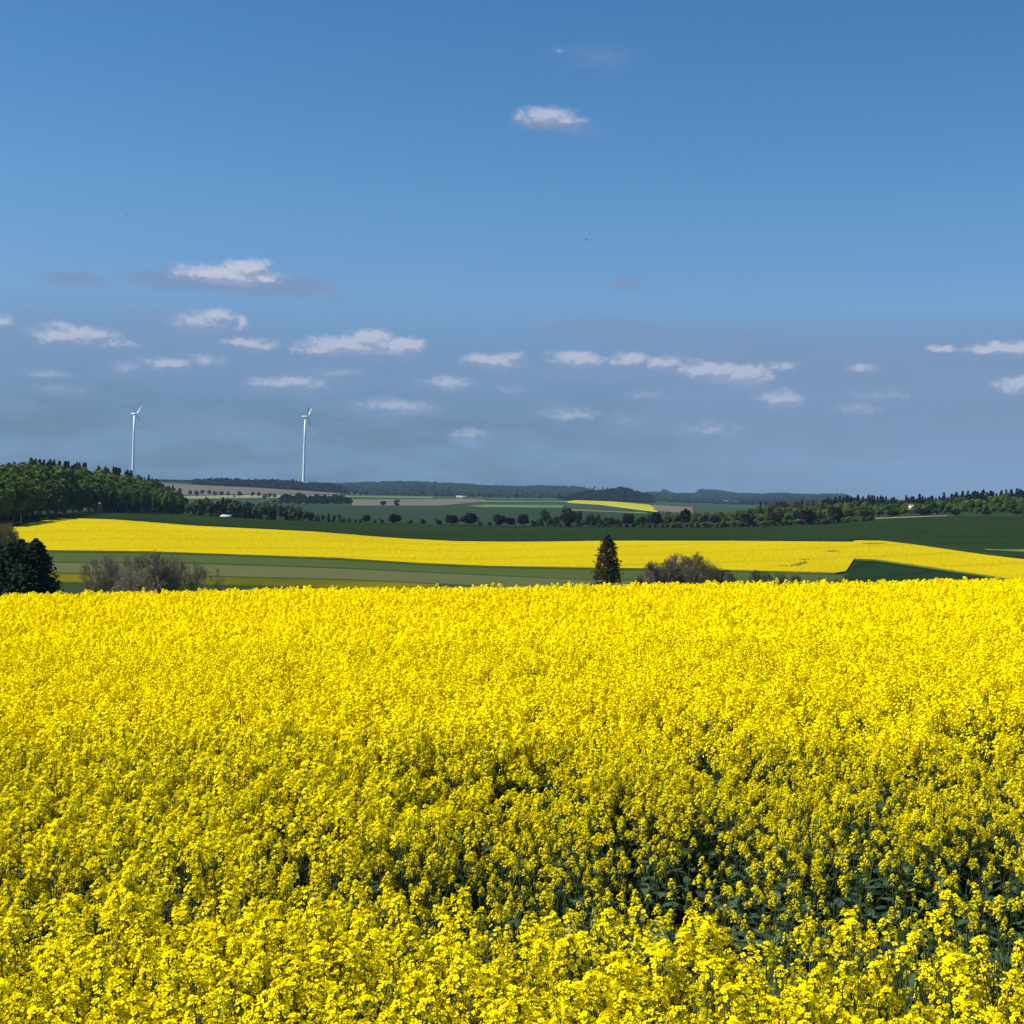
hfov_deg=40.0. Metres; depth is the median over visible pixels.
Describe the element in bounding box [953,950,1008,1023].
rapeseed plant
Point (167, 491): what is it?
broadleaf tree
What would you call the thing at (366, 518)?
copper beech
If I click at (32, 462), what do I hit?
broadleaf tree
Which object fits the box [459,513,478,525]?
copper beech
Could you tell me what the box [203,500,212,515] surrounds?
olive tree
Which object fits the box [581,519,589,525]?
hedge bush
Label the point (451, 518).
copper beech
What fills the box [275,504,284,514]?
olive tree
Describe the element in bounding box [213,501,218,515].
young spruce
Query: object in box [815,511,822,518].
broadleaf tree
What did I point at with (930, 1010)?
rapeseed plant
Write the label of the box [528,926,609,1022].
rapeseed plant
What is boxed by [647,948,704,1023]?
rapeseed plant
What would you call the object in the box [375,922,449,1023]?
rapeseed plant
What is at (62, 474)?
broadleaf tree
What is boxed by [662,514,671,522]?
broadleaf tree
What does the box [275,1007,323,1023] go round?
rapeseed plant
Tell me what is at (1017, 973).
rapeseed plant
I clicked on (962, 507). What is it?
broadleaf tree
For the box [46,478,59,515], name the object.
broadleaf tree
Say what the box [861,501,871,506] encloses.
broadleaf tree
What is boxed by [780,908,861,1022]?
rapeseed plant
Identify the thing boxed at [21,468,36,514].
broadleaf tree
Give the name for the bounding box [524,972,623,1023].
rapeseed plant
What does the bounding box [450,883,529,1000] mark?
rapeseed plant
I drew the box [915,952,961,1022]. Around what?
rapeseed plant
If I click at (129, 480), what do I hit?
broadleaf tree
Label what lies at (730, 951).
rapeseed plant
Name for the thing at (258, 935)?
rapeseed plant
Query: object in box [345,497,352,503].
dark tree
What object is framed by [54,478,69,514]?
broadleaf tree
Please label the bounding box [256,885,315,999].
rapeseed plant
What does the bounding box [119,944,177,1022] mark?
rapeseed plant
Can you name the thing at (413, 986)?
rapeseed plant
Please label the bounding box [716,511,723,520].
broadleaf tree
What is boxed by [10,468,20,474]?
broadleaf tree
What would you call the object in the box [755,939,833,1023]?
rapeseed plant
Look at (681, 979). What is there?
rapeseed plant
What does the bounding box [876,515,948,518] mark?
path
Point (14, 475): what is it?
broadleaf tree
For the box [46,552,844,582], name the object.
green field
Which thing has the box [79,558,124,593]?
bare shrub
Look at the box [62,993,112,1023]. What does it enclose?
rapeseed plant
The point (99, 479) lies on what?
broadleaf tree
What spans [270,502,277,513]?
olive tree
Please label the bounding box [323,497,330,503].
dark tree
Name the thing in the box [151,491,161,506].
broadleaf tree
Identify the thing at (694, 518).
broadleaf tree
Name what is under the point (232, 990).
rapeseed plant
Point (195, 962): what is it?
rapeseed plant
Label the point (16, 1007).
rapeseed plant
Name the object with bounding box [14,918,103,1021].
rapeseed plant
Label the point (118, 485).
broadleaf tree
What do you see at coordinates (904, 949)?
rapeseed plant
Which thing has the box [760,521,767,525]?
scrub bush
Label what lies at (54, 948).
rapeseed plant
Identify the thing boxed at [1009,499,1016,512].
broadleaf tree
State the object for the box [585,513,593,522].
broadleaf tree
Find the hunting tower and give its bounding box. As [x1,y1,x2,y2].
[907,504,915,516]
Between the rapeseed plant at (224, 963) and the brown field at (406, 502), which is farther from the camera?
the brown field at (406, 502)
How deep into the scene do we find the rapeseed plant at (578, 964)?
5.79 m
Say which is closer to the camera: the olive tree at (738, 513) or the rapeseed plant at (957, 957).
the rapeseed plant at (957, 957)
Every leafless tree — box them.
[0,523,20,546]
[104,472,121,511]
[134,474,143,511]
[777,500,784,506]
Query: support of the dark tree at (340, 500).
on the ground
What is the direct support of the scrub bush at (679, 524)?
on the ground
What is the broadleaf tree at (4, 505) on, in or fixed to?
on the ground
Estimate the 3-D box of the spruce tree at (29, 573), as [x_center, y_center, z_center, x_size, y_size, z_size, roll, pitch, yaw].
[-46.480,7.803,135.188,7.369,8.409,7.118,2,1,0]
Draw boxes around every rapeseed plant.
[0,897,65,1019]
[0,909,66,990]
[0,916,31,978]
[0,917,64,1017]
[0,941,87,1021]
[0,944,67,1019]
[0,959,40,1004]
[0,969,41,1023]
[0,990,28,1023]
[0,991,49,1023]
[5,961,88,1023]
[11,959,105,1023]
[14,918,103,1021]
[24,1006,51,1023]
[25,932,85,1023]
[25,983,99,1023]
[32,905,97,1017]
[39,905,109,993]
[49,928,143,1021]
[51,942,127,1023]
[51,1017,62,1023]
[54,1006,92,1023]
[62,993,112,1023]
[64,957,143,1023]
[85,897,147,1014]
[89,879,182,1016]
[91,966,151,1023]
[100,905,154,1023]
[104,981,149,1023]
[105,969,195,1023]
[117,936,180,1017]
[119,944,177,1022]
[122,934,190,1008]
[124,909,179,990]
[125,951,232,1023]
[128,928,199,1007]
[128,1005,149,1023]
[129,904,195,994]
[132,944,208,1023]
[135,928,218,1006]
[135,944,218,1021]
[141,987,229,1023]
[144,949,190,1023]
[149,922,208,1008]
[150,935,227,1023]
[151,985,228,1023]
[153,949,202,1023]
[165,974,247,1023]
[175,918,258,1008]
[178,917,257,1022]
[181,949,228,1023]
[182,974,246,1023]
[189,890,254,1023]
[192,954,231,1022]
[195,878,241,992]
[198,910,282,1015]
[202,956,244,1023]
[204,899,287,1012]
[205,950,299,1020]
[216,1015,234,1023]
[221,929,269,1023]
[230,912,323,1018]
[230,936,310,1023]
[232,956,328,1023]
[235,921,332,1022]
[235,951,304,1023]
[237,989,327,1023]
[241,915,322,1023]
[242,983,340,1023]
[248,1016,268,1023]
[255,909,333,1020]
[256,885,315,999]
[260,946,334,1023]
[265,1004,291,1023]
[269,943,316,1023]
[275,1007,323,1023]
[282,938,358,1023]
[285,896,342,1015]
[285,912,378,991]
[288,908,358,1023]
[290,916,372,1022]
[299,940,398,1023]
[300,1000,337,1023]
[301,900,360,1017]
[302,1009,396,1023]
[324,983,376,1023]
[334,977,418,1023]
[343,949,410,1023]
[348,886,412,1023]
[359,928,431,1023]
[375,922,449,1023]
[381,922,469,1023]
[387,912,445,1023]
[388,999,414,1023]
[394,914,487,1022]
[394,936,457,1021]
[394,983,442,1023]
[397,914,460,1021]
[402,969,481,1023]
[406,994,454,1023]
[423,932,501,1023]
[423,954,507,1023]
[427,946,496,1023]
[431,951,513,1023]
[444,910,523,1021]
[446,942,505,1022]
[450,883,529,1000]
[453,921,529,1023]
[453,957,509,1023]
[465,954,516,1023]
[474,995,514,1023]
[483,987,518,1015]
[484,998,530,1023]
[487,1013,500,1023]
[492,984,571,1023]
[493,927,550,1009]
[501,984,571,1023]
[502,988,543,1023]
[503,969,554,1022]
[514,932,609,1023]
[524,908,595,1018]
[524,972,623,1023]
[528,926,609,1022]
[528,995,581,1023]
[530,936,580,1019]
[533,1015,550,1023]
[539,988,624,1023]
[540,920,610,1011]
[540,943,602,1015]
[547,933,631,1017]
[550,907,640,1013]
[556,980,600,1021]
[558,970,619,1017]
[570,935,614,1011]
[571,982,609,1023]
[573,917,635,1008]
[573,920,621,977]
[575,961,669,1023]
[576,1009,672,1023]
[591,967,634,1021]
[594,918,650,991]
[594,1009,616,1023]
[596,956,670,1019]
[601,985,653,1023]
[604,926,679,1022]
[606,962,649,1022]
[613,945,666,1022]
[614,990,642,1023]
[617,930,695,1022]
[618,906,675,1021]
[620,993,666,1023]
[623,948,648,1020]
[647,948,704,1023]
[648,975,725,1023]
[649,961,700,1020]
[653,927,725,1023]
[655,914,741,1023]
[660,941,732,1023]
[663,1002,705,1023]
[664,906,766,1023]
[682,913,755,1023]
[698,954,794,1023]
[700,965,803,1023]
[706,943,762,1014]
[714,940,788,1023]
[718,1006,749,1023]
[726,1018,745,1023]
[731,965,827,1022]
[741,987,803,1023]
[743,926,807,1023]
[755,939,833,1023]
[758,993,815,1023]
[770,984,862,1023]
[776,982,823,1023]
[779,928,834,1020]
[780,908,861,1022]
[786,922,838,1022]
[789,912,885,1023]
[789,960,877,1023]
[792,989,875,1023]
[794,913,853,1012]
[811,924,904,1018]
[812,937,891,1017]
[817,948,894,1021]
[824,997,877,1023]
[826,935,873,1009]
[834,1011,854,1022]
[837,912,875,1007]
[841,936,903,1020]
[842,918,893,1023]
[845,914,892,1022]
[855,917,942,1022]
[856,945,959,1023]
[866,926,914,1023]
[872,923,933,1021]
[874,1017,887,1023]
[875,908,964,1021]
[888,1001,934,1023]
[890,1012,917,1023]
[900,939,947,1022]
[906,928,973,1023]
[912,1008,935,1023]
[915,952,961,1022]
[918,1005,967,1023]
[925,978,1008,1023]
[927,920,987,1017]
[928,950,983,1023]
[932,890,991,1022]
[939,947,1013,1023]
[941,933,1019,1023]
[947,922,1002,1023]
[951,974,979,1019]
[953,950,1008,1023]
[954,959,994,1023]
[961,998,993,1023]
[969,935,1023,1023]
[970,937,1023,1022]
[978,924,1023,1023]
[993,1015,1006,1023]
[995,968,1023,1023]
[1009,988,1023,1023]
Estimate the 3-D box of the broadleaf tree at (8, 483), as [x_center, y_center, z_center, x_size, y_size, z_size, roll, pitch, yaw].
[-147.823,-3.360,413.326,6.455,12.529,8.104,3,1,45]
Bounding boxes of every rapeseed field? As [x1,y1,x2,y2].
[13,518,1023,579]
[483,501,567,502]
[566,500,657,511]
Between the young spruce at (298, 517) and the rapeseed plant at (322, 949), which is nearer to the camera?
the rapeseed plant at (322, 949)
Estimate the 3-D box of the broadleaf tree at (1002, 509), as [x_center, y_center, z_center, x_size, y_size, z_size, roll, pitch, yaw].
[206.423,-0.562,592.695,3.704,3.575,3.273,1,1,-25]
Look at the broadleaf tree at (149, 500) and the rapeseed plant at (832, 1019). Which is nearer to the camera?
the rapeseed plant at (832, 1019)
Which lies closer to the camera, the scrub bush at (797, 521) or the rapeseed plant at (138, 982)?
the rapeseed plant at (138, 982)
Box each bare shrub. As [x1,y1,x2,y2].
[77,552,147,592]
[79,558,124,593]
[109,566,167,592]
[125,549,187,593]
[147,556,211,591]
[187,562,226,591]
[636,560,682,585]
[644,553,702,584]
[676,551,726,584]
[686,565,723,584]
[713,569,739,583]
[748,570,774,583]
[775,573,787,585]
[788,575,801,583]
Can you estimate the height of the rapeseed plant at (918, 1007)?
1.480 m
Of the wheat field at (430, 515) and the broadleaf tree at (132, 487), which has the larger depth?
the wheat field at (430, 515)
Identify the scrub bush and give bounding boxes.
[644,523,651,527]
[669,522,676,527]
[675,522,683,527]
[687,522,694,527]
[694,522,701,527]
[700,522,707,527]
[712,522,718,527]
[719,521,725,526]
[729,521,736,526]
[737,522,744,526]
[751,520,760,526]
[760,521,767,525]
[767,520,774,525]
[785,519,794,524]
[794,519,801,524]
[814,518,821,523]
[819,519,828,523]
[826,517,835,523]
[867,515,875,520]
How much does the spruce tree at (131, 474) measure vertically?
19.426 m
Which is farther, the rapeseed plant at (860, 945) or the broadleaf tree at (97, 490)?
the broadleaf tree at (97, 490)
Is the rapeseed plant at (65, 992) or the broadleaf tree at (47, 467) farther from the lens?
the broadleaf tree at (47, 467)
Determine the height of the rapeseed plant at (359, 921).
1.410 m
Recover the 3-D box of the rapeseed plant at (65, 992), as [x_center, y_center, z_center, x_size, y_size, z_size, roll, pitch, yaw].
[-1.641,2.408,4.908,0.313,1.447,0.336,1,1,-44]
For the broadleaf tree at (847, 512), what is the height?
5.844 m
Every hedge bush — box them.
[537,518,543,524]
[545,518,554,525]
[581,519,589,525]
[602,517,611,525]
[608,517,618,524]
[634,519,640,526]
[639,516,650,524]
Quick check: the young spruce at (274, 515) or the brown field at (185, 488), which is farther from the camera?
the brown field at (185, 488)
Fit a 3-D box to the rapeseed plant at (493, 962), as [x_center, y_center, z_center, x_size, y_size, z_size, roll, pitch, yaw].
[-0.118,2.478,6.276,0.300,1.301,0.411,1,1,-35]
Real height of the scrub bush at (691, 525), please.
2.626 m
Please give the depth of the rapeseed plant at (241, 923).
5.93 m
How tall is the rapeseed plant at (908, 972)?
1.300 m
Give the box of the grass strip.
[985,549,1023,551]
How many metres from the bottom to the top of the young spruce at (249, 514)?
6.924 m
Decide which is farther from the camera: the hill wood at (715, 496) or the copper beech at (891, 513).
the hill wood at (715, 496)
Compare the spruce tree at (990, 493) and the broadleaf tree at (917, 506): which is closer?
the broadleaf tree at (917, 506)
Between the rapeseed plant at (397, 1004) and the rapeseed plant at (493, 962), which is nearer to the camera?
the rapeseed plant at (397, 1004)
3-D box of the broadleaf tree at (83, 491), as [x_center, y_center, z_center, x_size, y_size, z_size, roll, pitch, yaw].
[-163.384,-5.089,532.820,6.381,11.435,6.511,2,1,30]
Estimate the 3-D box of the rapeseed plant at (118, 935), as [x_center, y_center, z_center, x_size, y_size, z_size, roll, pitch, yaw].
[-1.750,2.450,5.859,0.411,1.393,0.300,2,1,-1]
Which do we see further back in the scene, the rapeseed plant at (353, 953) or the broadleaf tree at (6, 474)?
the broadleaf tree at (6, 474)
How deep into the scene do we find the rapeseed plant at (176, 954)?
5.32 m
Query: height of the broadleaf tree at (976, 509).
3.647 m
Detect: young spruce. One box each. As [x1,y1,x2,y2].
[197,500,205,515]
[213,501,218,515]
[216,500,225,516]
[224,499,228,514]
[229,501,239,517]
[240,503,247,517]
[245,502,254,518]
[255,502,263,518]
[266,505,271,519]
[271,505,277,519]
[283,507,288,519]
[296,510,300,520]
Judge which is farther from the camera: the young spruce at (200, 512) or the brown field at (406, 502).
the brown field at (406, 502)
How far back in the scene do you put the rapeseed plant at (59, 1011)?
5.08 m
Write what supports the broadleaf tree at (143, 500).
on the ground
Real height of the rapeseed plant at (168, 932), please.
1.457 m
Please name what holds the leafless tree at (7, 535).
on the ground
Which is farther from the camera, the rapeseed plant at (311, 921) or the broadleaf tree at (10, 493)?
the broadleaf tree at (10, 493)
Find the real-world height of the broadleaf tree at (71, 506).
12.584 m
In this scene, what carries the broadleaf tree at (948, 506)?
on the ground
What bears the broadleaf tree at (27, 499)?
on the ground
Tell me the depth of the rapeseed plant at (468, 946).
5.49 m
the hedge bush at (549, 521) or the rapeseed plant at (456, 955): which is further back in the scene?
the hedge bush at (549, 521)
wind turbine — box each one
[131,406,141,476]
[302,408,313,482]
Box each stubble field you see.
[51,563,634,587]
[184,494,331,498]
[346,495,433,498]
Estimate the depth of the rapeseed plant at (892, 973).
6.07 m
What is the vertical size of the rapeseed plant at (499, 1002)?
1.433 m
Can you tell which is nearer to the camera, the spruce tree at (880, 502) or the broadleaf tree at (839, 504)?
the broadleaf tree at (839, 504)
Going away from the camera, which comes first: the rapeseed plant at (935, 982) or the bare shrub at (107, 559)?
the rapeseed plant at (935, 982)
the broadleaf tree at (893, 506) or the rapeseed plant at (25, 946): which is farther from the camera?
the broadleaf tree at (893, 506)
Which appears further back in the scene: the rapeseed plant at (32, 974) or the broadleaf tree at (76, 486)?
the broadleaf tree at (76, 486)
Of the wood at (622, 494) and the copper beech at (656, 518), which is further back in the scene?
the wood at (622, 494)
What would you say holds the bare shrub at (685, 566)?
on the ground
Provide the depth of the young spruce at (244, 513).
563.75 m
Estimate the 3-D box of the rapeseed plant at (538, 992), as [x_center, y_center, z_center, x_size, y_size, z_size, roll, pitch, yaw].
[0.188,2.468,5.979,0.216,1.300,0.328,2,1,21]
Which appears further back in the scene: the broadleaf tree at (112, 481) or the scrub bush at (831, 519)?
the broadleaf tree at (112, 481)
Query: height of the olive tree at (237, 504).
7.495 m
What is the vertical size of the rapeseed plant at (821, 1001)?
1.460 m
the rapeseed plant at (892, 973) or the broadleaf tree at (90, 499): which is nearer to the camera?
the rapeseed plant at (892, 973)
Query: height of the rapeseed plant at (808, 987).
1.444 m
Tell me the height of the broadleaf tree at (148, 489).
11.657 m
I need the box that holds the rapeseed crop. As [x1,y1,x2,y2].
[0,576,1023,1023]
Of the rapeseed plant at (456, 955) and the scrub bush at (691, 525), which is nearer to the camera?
the rapeseed plant at (456, 955)
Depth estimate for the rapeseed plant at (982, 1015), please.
5.65 m
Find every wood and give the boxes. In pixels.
[147,479,190,482]
[189,477,349,492]
[312,481,593,497]
[558,486,655,502]
[645,489,746,504]
[737,492,851,505]
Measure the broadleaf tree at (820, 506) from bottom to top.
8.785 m
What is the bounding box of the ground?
[13,481,1023,1023]
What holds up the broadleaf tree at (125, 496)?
on the ground
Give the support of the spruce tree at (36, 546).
on the ground
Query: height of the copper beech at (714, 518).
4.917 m
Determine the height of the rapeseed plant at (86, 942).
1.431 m
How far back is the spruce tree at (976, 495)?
768.86 m
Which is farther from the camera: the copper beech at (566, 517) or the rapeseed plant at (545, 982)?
the copper beech at (566, 517)
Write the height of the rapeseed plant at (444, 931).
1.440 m
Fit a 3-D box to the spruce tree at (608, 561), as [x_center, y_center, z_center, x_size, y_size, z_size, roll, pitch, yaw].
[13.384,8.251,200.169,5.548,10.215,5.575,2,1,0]
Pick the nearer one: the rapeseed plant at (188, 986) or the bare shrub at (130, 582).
the rapeseed plant at (188, 986)
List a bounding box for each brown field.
[161,483,341,495]
[352,499,486,505]
[653,505,693,512]
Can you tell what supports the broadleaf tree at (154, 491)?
on the ground
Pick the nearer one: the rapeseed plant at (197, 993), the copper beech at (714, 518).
the rapeseed plant at (197, 993)
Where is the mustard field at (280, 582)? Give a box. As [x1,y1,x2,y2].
[49,573,438,589]
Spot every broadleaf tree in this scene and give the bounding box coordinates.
[0,465,7,472]
[0,470,10,477]
[0,474,8,517]
[0,481,6,515]
[0,487,9,514]
[2,487,15,522]
[3,479,18,519]
[7,463,18,471]
[8,472,22,481]
[9,484,22,523]
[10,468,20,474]
[13,480,21,519]
[16,472,30,482]
[17,479,34,519]
[17,485,31,522]
[19,464,32,514]
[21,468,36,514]
[23,469,32,480]
[23,485,39,522]
[26,460,42,466]
[26,464,44,473]
[28,479,39,516]
[32,473,48,515]
[33,485,47,519]
[35,479,48,516]
[41,482,58,519]
[44,464,60,512]
[44,470,57,514]
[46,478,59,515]
[49,468,69,514]
[52,484,66,517]
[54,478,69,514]
[63,468,74,512]
[65,483,77,513]
[68,467,79,492]
[71,472,82,511]
[74,487,82,512]
[75,466,87,511]
[75,480,89,512]
[78,484,89,512]
[82,469,91,511]
[83,474,95,511]
[85,485,93,512]
[89,474,105,511]
[90,482,104,512]
[92,468,106,509]
[92,482,102,512]
[93,473,110,511]
[99,486,108,512]
[101,482,116,512]
[107,486,118,511]
[108,474,117,511]
[108,479,115,511]
[109,483,121,512]
[114,480,126,511]
[114,488,122,512]
[119,486,130,510]
[120,486,127,512]
[125,475,135,480]
[126,483,138,512]
[127,478,136,512]
[129,489,140,512]
[134,485,144,513]
[139,482,148,512]
[139,489,149,513]
[142,485,150,508]
[147,492,154,513]
[148,488,159,513]
[150,479,160,512]
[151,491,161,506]
[159,493,167,513]
[163,489,174,513]
[166,493,175,508]
[174,495,183,514]
[177,497,184,509]
[181,497,188,511]
[185,504,192,511]
[540,509,550,523]
[561,508,575,520]
[573,510,582,522]
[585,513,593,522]
[593,514,600,523]
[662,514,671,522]
[671,515,678,521]
[691,513,697,522]
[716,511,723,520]
[729,513,736,520]
[753,508,764,518]
[763,505,773,512]
[764,514,769,523]
[783,513,791,523]
[788,509,799,521]
[812,502,826,512]
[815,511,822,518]
[822,509,827,517]
[834,502,842,508]
[841,504,850,511]
[843,502,852,508]
[843,507,852,518]
[852,501,859,517]
[852,506,860,517]
[854,510,861,517]
[859,505,868,510]
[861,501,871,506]
[868,505,874,513]
[874,506,883,516]
[882,505,891,512]
[887,504,897,510]
[896,500,905,515]
[901,503,908,511]
[914,503,920,515]
[928,502,937,514]
[937,501,945,514]
[944,502,951,514]
[953,497,964,503]
[959,505,965,512]
[966,500,974,508]
[973,507,980,514]
[975,500,983,513]
[982,505,989,510]
[988,496,999,512]
[989,506,995,513]
[994,502,1001,509]
[997,507,1005,514]
[999,494,1011,504]
[1002,502,1008,513]
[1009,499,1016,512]
[1016,497,1023,505]
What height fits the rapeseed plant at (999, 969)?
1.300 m
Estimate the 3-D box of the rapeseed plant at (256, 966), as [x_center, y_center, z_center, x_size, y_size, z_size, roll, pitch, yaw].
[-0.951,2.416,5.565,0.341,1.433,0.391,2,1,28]
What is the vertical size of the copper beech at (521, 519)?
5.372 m
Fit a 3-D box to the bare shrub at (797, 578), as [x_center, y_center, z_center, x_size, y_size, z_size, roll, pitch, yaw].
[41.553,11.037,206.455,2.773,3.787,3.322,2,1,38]
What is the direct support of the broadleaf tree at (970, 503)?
on the ground
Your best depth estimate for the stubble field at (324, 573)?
288.27 m
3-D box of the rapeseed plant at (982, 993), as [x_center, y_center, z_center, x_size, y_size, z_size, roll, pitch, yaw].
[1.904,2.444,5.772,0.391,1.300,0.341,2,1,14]
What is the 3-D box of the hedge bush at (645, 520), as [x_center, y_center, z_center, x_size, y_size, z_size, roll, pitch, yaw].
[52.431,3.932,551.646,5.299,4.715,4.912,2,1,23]
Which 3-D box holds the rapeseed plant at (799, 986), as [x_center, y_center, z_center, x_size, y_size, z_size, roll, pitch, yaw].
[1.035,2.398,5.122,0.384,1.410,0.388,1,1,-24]
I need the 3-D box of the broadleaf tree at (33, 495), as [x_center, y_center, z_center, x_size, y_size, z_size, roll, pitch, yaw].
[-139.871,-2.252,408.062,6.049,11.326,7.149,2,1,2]
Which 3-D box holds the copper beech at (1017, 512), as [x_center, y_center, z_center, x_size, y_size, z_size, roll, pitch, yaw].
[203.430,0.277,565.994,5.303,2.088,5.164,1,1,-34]
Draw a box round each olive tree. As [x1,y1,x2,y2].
[190,500,199,514]
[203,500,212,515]
[210,501,216,515]
[227,498,233,513]
[227,503,236,513]
[233,500,241,513]
[244,501,248,512]
[251,504,259,518]
[257,503,267,513]
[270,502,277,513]
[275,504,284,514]
[286,506,296,517]
[296,507,301,515]
[302,511,306,520]
[698,513,708,521]
[722,515,729,520]
[735,510,742,520]
[744,509,754,519]
[755,513,764,520]
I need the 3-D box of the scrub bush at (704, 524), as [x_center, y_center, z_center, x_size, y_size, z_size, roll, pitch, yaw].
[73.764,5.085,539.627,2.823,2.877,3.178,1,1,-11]
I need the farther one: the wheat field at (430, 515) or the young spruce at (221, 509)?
the wheat field at (430, 515)
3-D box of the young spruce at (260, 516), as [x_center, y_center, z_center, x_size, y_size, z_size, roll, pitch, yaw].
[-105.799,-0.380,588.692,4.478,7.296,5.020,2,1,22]
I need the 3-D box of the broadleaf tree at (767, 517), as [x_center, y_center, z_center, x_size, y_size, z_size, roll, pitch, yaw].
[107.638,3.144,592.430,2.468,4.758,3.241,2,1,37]
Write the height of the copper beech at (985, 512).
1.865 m
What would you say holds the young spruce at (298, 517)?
on the ground
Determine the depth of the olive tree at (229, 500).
585.75 m
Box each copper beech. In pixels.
[361,515,370,522]
[389,513,401,523]
[444,515,458,524]
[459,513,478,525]
[492,514,506,525]
[505,517,515,525]
[516,514,528,525]
[559,512,574,526]
[621,514,634,524]
[650,512,662,523]
[679,508,690,525]
[710,515,719,522]
[738,514,752,522]
[768,511,783,523]
[799,509,814,524]
[827,506,844,522]
[860,510,869,519]
[886,510,898,516]
[916,508,931,515]
[949,509,960,515]
[980,511,991,515]
[1010,510,1022,514]
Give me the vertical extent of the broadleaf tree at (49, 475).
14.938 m
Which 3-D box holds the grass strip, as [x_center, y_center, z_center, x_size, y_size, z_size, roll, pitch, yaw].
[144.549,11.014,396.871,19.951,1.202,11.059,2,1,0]
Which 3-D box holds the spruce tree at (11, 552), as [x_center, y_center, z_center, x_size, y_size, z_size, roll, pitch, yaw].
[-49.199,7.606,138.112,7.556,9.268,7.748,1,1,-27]
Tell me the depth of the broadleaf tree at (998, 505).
621.07 m
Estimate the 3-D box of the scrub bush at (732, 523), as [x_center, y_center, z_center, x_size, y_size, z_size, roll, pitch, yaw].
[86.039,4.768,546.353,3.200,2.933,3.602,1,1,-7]
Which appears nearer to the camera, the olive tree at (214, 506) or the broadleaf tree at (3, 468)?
the broadleaf tree at (3, 468)
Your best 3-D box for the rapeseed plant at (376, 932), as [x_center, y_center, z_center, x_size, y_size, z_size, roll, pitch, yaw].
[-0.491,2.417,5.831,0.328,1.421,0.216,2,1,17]
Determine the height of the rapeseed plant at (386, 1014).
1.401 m
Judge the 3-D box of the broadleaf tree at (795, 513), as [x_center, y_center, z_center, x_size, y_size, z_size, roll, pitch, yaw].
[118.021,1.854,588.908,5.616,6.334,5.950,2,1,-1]
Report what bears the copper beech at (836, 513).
on the ground
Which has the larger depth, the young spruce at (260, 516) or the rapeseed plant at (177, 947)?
the young spruce at (260, 516)
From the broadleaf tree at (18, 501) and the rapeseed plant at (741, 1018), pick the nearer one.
the rapeseed plant at (741, 1018)
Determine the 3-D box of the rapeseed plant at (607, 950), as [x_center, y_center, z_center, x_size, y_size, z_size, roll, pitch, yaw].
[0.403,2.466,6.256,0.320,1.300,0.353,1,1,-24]
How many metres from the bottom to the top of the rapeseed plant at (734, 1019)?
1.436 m
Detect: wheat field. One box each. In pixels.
[0,512,1023,557]
[263,505,680,526]
[843,561,1003,583]
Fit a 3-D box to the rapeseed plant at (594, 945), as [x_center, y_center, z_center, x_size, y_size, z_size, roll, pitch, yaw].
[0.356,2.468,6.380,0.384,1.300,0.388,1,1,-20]
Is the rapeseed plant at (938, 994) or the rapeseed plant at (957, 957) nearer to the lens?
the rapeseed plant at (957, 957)
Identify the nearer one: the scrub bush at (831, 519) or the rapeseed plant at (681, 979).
the rapeseed plant at (681, 979)
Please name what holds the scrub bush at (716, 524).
on the ground
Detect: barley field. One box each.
[471,505,564,507]
[571,509,647,512]
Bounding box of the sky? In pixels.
[0,0,1023,499]
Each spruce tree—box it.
[0,542,22,595]
[1,550,54,595]
[14,539,28,552]
[19,538,64,593]
[113,468,125,511]
[127,470,135,511]
[590,534,623,586]
[853,494,860,515]
[866,495,874,515]
[878,495,884,514]
[912,494,922,513]
[939,492,945,512]
[973,491,978,499]
[977,492,983,511]
[981,489,986,500]
[986,491,997,510]
[1014,488,1019,497]
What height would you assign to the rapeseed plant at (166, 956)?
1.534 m
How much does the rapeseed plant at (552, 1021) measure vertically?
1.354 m
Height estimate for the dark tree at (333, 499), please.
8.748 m
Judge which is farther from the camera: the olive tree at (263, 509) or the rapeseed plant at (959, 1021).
the olive tree at (263, 509)
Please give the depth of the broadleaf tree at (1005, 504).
622.71 m
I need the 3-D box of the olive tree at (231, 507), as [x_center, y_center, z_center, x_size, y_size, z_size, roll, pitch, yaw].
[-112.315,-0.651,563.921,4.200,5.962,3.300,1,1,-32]
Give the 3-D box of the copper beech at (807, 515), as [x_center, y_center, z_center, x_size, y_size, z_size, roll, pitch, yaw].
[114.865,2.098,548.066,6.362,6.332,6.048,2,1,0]
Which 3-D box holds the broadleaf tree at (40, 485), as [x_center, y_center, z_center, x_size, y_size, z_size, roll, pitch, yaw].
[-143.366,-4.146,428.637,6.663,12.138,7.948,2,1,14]
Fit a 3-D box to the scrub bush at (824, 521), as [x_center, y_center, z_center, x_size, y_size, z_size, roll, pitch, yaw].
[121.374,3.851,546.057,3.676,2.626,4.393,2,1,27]
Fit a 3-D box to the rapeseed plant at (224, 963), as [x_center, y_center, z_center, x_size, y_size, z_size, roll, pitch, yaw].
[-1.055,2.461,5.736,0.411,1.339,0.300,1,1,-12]
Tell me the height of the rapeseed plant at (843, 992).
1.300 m
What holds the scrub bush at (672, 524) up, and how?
on the ground
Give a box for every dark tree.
[283,493,292,498]
[310,498,317,503]
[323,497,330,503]
[326,497,336,504]
[337,497,344,503]
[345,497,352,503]
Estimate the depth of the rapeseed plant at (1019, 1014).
5.07 m

